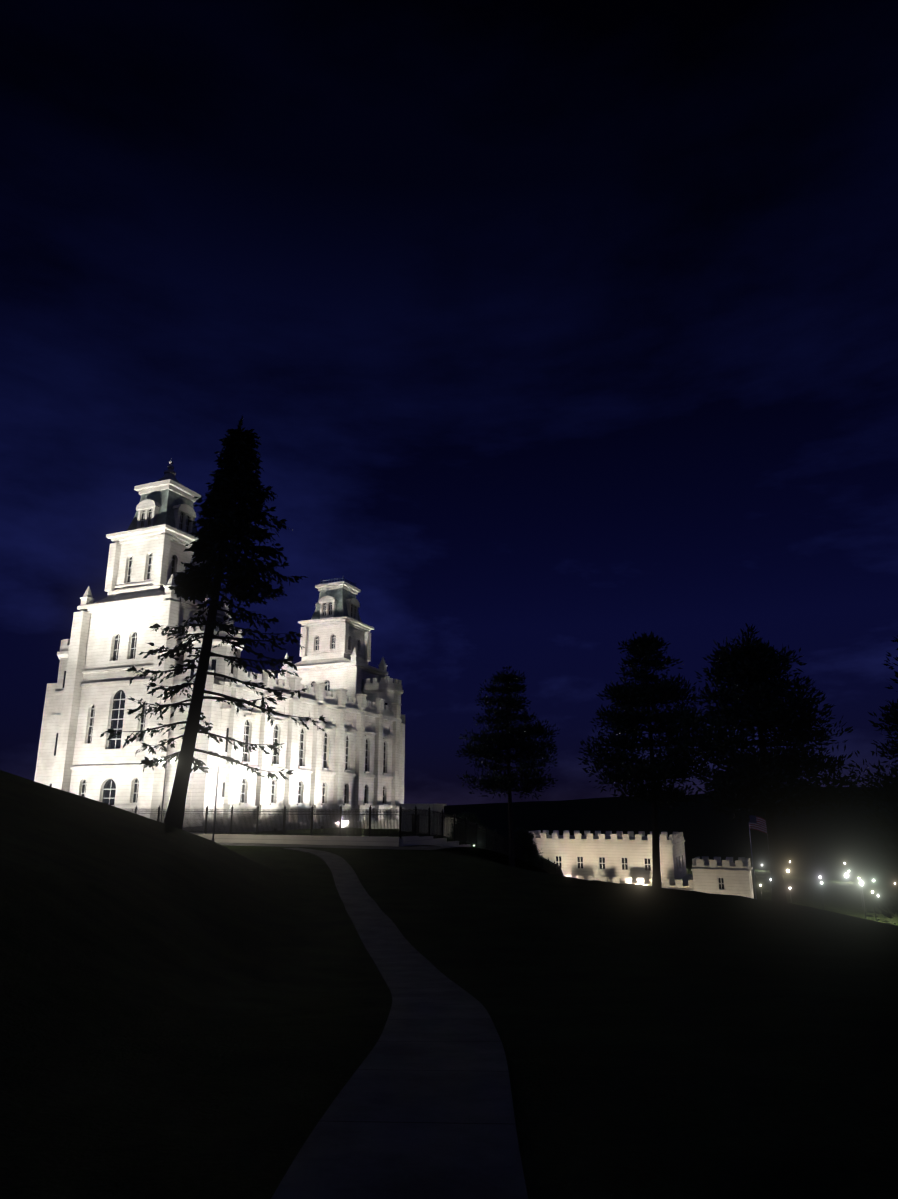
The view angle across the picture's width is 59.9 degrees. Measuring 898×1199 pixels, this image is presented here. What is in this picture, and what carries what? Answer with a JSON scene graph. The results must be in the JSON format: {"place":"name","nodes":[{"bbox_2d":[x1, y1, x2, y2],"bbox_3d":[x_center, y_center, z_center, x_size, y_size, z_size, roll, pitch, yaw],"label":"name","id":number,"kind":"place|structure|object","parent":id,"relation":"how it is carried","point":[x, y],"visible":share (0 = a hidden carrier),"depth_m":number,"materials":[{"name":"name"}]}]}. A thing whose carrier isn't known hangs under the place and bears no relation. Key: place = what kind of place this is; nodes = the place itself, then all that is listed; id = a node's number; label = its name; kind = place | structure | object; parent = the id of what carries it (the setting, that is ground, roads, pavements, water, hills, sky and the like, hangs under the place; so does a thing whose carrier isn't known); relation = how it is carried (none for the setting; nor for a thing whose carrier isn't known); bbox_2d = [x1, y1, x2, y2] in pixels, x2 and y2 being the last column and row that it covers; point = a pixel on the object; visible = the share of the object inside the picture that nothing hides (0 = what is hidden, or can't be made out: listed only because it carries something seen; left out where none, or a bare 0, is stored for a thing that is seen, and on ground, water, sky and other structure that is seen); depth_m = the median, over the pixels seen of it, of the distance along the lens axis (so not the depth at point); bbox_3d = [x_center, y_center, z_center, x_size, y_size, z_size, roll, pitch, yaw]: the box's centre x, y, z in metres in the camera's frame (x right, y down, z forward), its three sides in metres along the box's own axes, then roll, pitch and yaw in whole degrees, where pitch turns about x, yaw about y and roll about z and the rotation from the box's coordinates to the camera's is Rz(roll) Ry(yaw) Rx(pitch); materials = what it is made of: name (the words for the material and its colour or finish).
{"place":"outdoors","nodes":[
{"label":"outdoors","id":0,"kind":"place"},
{"bbox_2d":[218,843,550,873],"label":"temple walk pavement","id":1,"kind":"structure","parent":0,"point":[500,858],"depth_m":60.66,"materials":[{"name":"concrete"}]},
{"bbox_2d":[0,770,897,1198],"bbox_3d":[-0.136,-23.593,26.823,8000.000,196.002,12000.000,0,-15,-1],"label":"ground","id":2,"kind":"structure","parent":0,"point":[184,1014],"depth_m":9.60,"materials":[{"name":"green plant"}]},
{"bbox_2d":[158,756,174,821],"bbox_3d":[-21.956,15.353,59.852,1.573,6.899,0.373,-6,-16,22],"label":"twin lamp post","id":3,"kind":"object","parent":2,"relation":"on","point":[164,786],"visible":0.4,"depth_m":60.04,"materials":[{"name":"grey metal"}]},
{"bbox_2d":[100,416,326,828],"bbox_3d":[-11.294,0.488,41.230,10.141,22.374,9.600,0,-15,-1],"label":"spruce tree","id":4,"kind":"object","parent":2,"relation":"on","point":[234,482],"visible":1,"depth_m":40.66,"materials":[{"name":"green plant"}]},
{"bbox_2d":[209,765,226,841],"bbox_3d":[-17.384,15.363,58.045,1.573,5.950,0.373,-6,-16,22],"label":"twin lamp post","id":5,"kind":"object","parent":2,"relation":"on","point":[211,771],"visible":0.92,"depth_m":58.30,"materials":[{"name":"grey metal"}]},
{"bbox_2d":[34,470,404,826],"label":"temple stone walls","id":6,"kind":"structure","parent":2,"relation":"on","point":[354,708],"depth_m":105.78,"materials":[{"name":"white stone"}]},
{"bbox_2d":[81,509,385,803],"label":"windows","id":7,"kind":"structure","parent":6,"relation":"in","point":[143,723],"depth_m":107.77,"materials":[{"name":"glass"}]},
{"bbox_2d":[50,509,387,804],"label":"window frames","id":8,"kind":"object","parent":7,"relation":"in","point":[108,784],"visible":0.17,"depth_m":103.09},
{"bbox_2d":[127,458,361,621],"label":"temple tower roofs","id":9,"kind":"structure","parent":6,"relation":"on","point":[167,499],"depth_m":113.00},
{"bbox_2d":[184,817,455,836],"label":"planter kerb wall","id":10,"kind":"structure","parent":2,"relation":"on","point":[260,827],"depth_m":99.55,"materials":[{"name":"concrete"}]},
{"bbox_2d":[193,833,481,848],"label":"fence plinth wall","id":11,"kind":"structure","parent":2,"relation":"on","point":[331,840],"depth_m":60.19,"materials":[{"name":"stone"}]},
{"bbox_2d":[114,805,563,875],"bbox_3d":[-20.025,33.847,90.439,58.985,19.382,53.985,-6,-16,22],"label":"iron fence","id":12,"kind":"object","parent":2,"relation":"on","point":[470,836],"visible":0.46,"depth_m":63.06,"materials":[{"name":"black metal"}]},
{"bbox_2d":[271,848,527,1198],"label":"footpath","id":13,"kind":"structure","parent":2,"relation":"on","point":[421,1106],"depth_m":5.14,"materials":[{"name":"concrete"}]},
{"bbox_2d":[396,804,446,834],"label":"service kiosk","id":14,"kind":"object","parent":2,"relation":"on","point":[437,807],"visible":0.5,"depth_m":91.12,"materials":[{"name":"paint"}]},
{"bbox_2d":[448,810,488,846],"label":"bush","id":15,"kind":"object","parent":2,"relation":"on","point":[472,817],"visible":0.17,"depth_m":79.95,"materials":[{"name":"green plant"}]},
{"bbox_2d":[455,666,559,866],"bbox_3d":[4.619,13.057,60.620,8.458,16.149,8.279,0,-15,-1],"label":"pine tree","id":16,"kind":"object","parent":2,"relation":"on","point":[510,737],"visible":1,"depth_m":59.96,"materials":[{"name":"green plant"}]},
{"bbox_2d":[503,826,542,865],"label":"bush","id":17,"kind":"object","parent":2,"relation":"on","point":[525,838],"visible":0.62,"depth_m":83.27,"materials":[{"name":"green plant"}]},
{"bbox_2d":[578,631,715,887],"bbox_3d":[10.449,8.598,41.773,7.449,13.981,8.929,0,-15,-1],"label":"pine tree","id":18,"kind":"object","parent":2,"relation":"on","point":[670,764],"visible":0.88,"depth_m":40.66,"materials":[{"name":"green plant"}]},
{"bbox_2d":[749,825,756,898],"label":"flagpole","id":19,"kind":"object","parent":2,"relation":"on","point":[752,864],"visible":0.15,"depth_m":95.30,"materials":[{"name":"silver metal"}]},
{"bbox_2d":[749,815,766,833],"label":"flag","id":20,"kind":"object","parent":19,"relation":"attached to","point":[754,821],"visible":0.81,"depth_m":96.01,"materials":[{"name":"fabric"}]},
{"bbox_2d":[670,622,873,903],"bbox_3d":[13.290,6.617,32.650,7.649,11.409,7.891,0,-15,-1],"label":"pine tree","id":21,"kind":"object","parent":2,"relation":"on","point":[746,779],"visible":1,"depth_m":31.56,"materials":[{"name":"green plant"}]},
{"bbox_2d":[760,861,897,920],"bbox_3d":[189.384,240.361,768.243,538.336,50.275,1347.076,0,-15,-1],"label":"street lamps","id":22,"kind":"object","parent":2,"relation":"on","point":[846,875],"visible":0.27,"depth_m":162.49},
{"bbox_2d":[860,881,866,918],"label":"street lamp","id":23,"kind":"object","parent":2,"relation":"on","point":[861,882],"visible":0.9,"depth_m":141.82,"materials":[{"name":"grey metal"}]},
{"bbox_2d":[843,635,897,841],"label":"pine tree","id":24,"kind":"object","parent":2,"relation":"on","point":[885,784],"visible":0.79,"depth_m":32.62,"materials":[{"name":"green plant"}]},
{"bbox_2d":[860,741,897,880],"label":"pine tree","id":25,"kind":"object","parent":2,"relation":"on","point":[883,818],"visible":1,"depth_m":26.01,"materials":[{"name":"green plant"}]},
{"bbox_2d":[866,874,897,923],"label":"bush","id":26,"kind":"object","parent":2,"relation":"on","point":[885,908],"visible":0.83,"depth_m":38.64,"materials":[{"name":"green plant"}]},
{"bbox_2d":[0,0,897,804],"label":"sky","id":27,"kind":"structure","parent":0,"point":[550,333],"materials":[{"name":"blue"}]},
{"bbox_2d":[529,830,753,898],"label":"annex walls","id":28,"kind":"structure","parent":0,"point":[614,849],"depth_m":123.81,"materials":[{"name":"beige stone"}]},
{"bbox_2d":[555,856,724,889],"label":"window frames","id":29,"kind":"structure","parent":28,"relation":"in","point":[647,864],"depth_m":124.33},
{"bbox_2d":[556,856,723,888],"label":"windows","id":30,"kind":"structure","parent":29,"relation":"in","point":[625,867],"depth_m":124.44,"materials":[{"name":"glass"}]}
]}

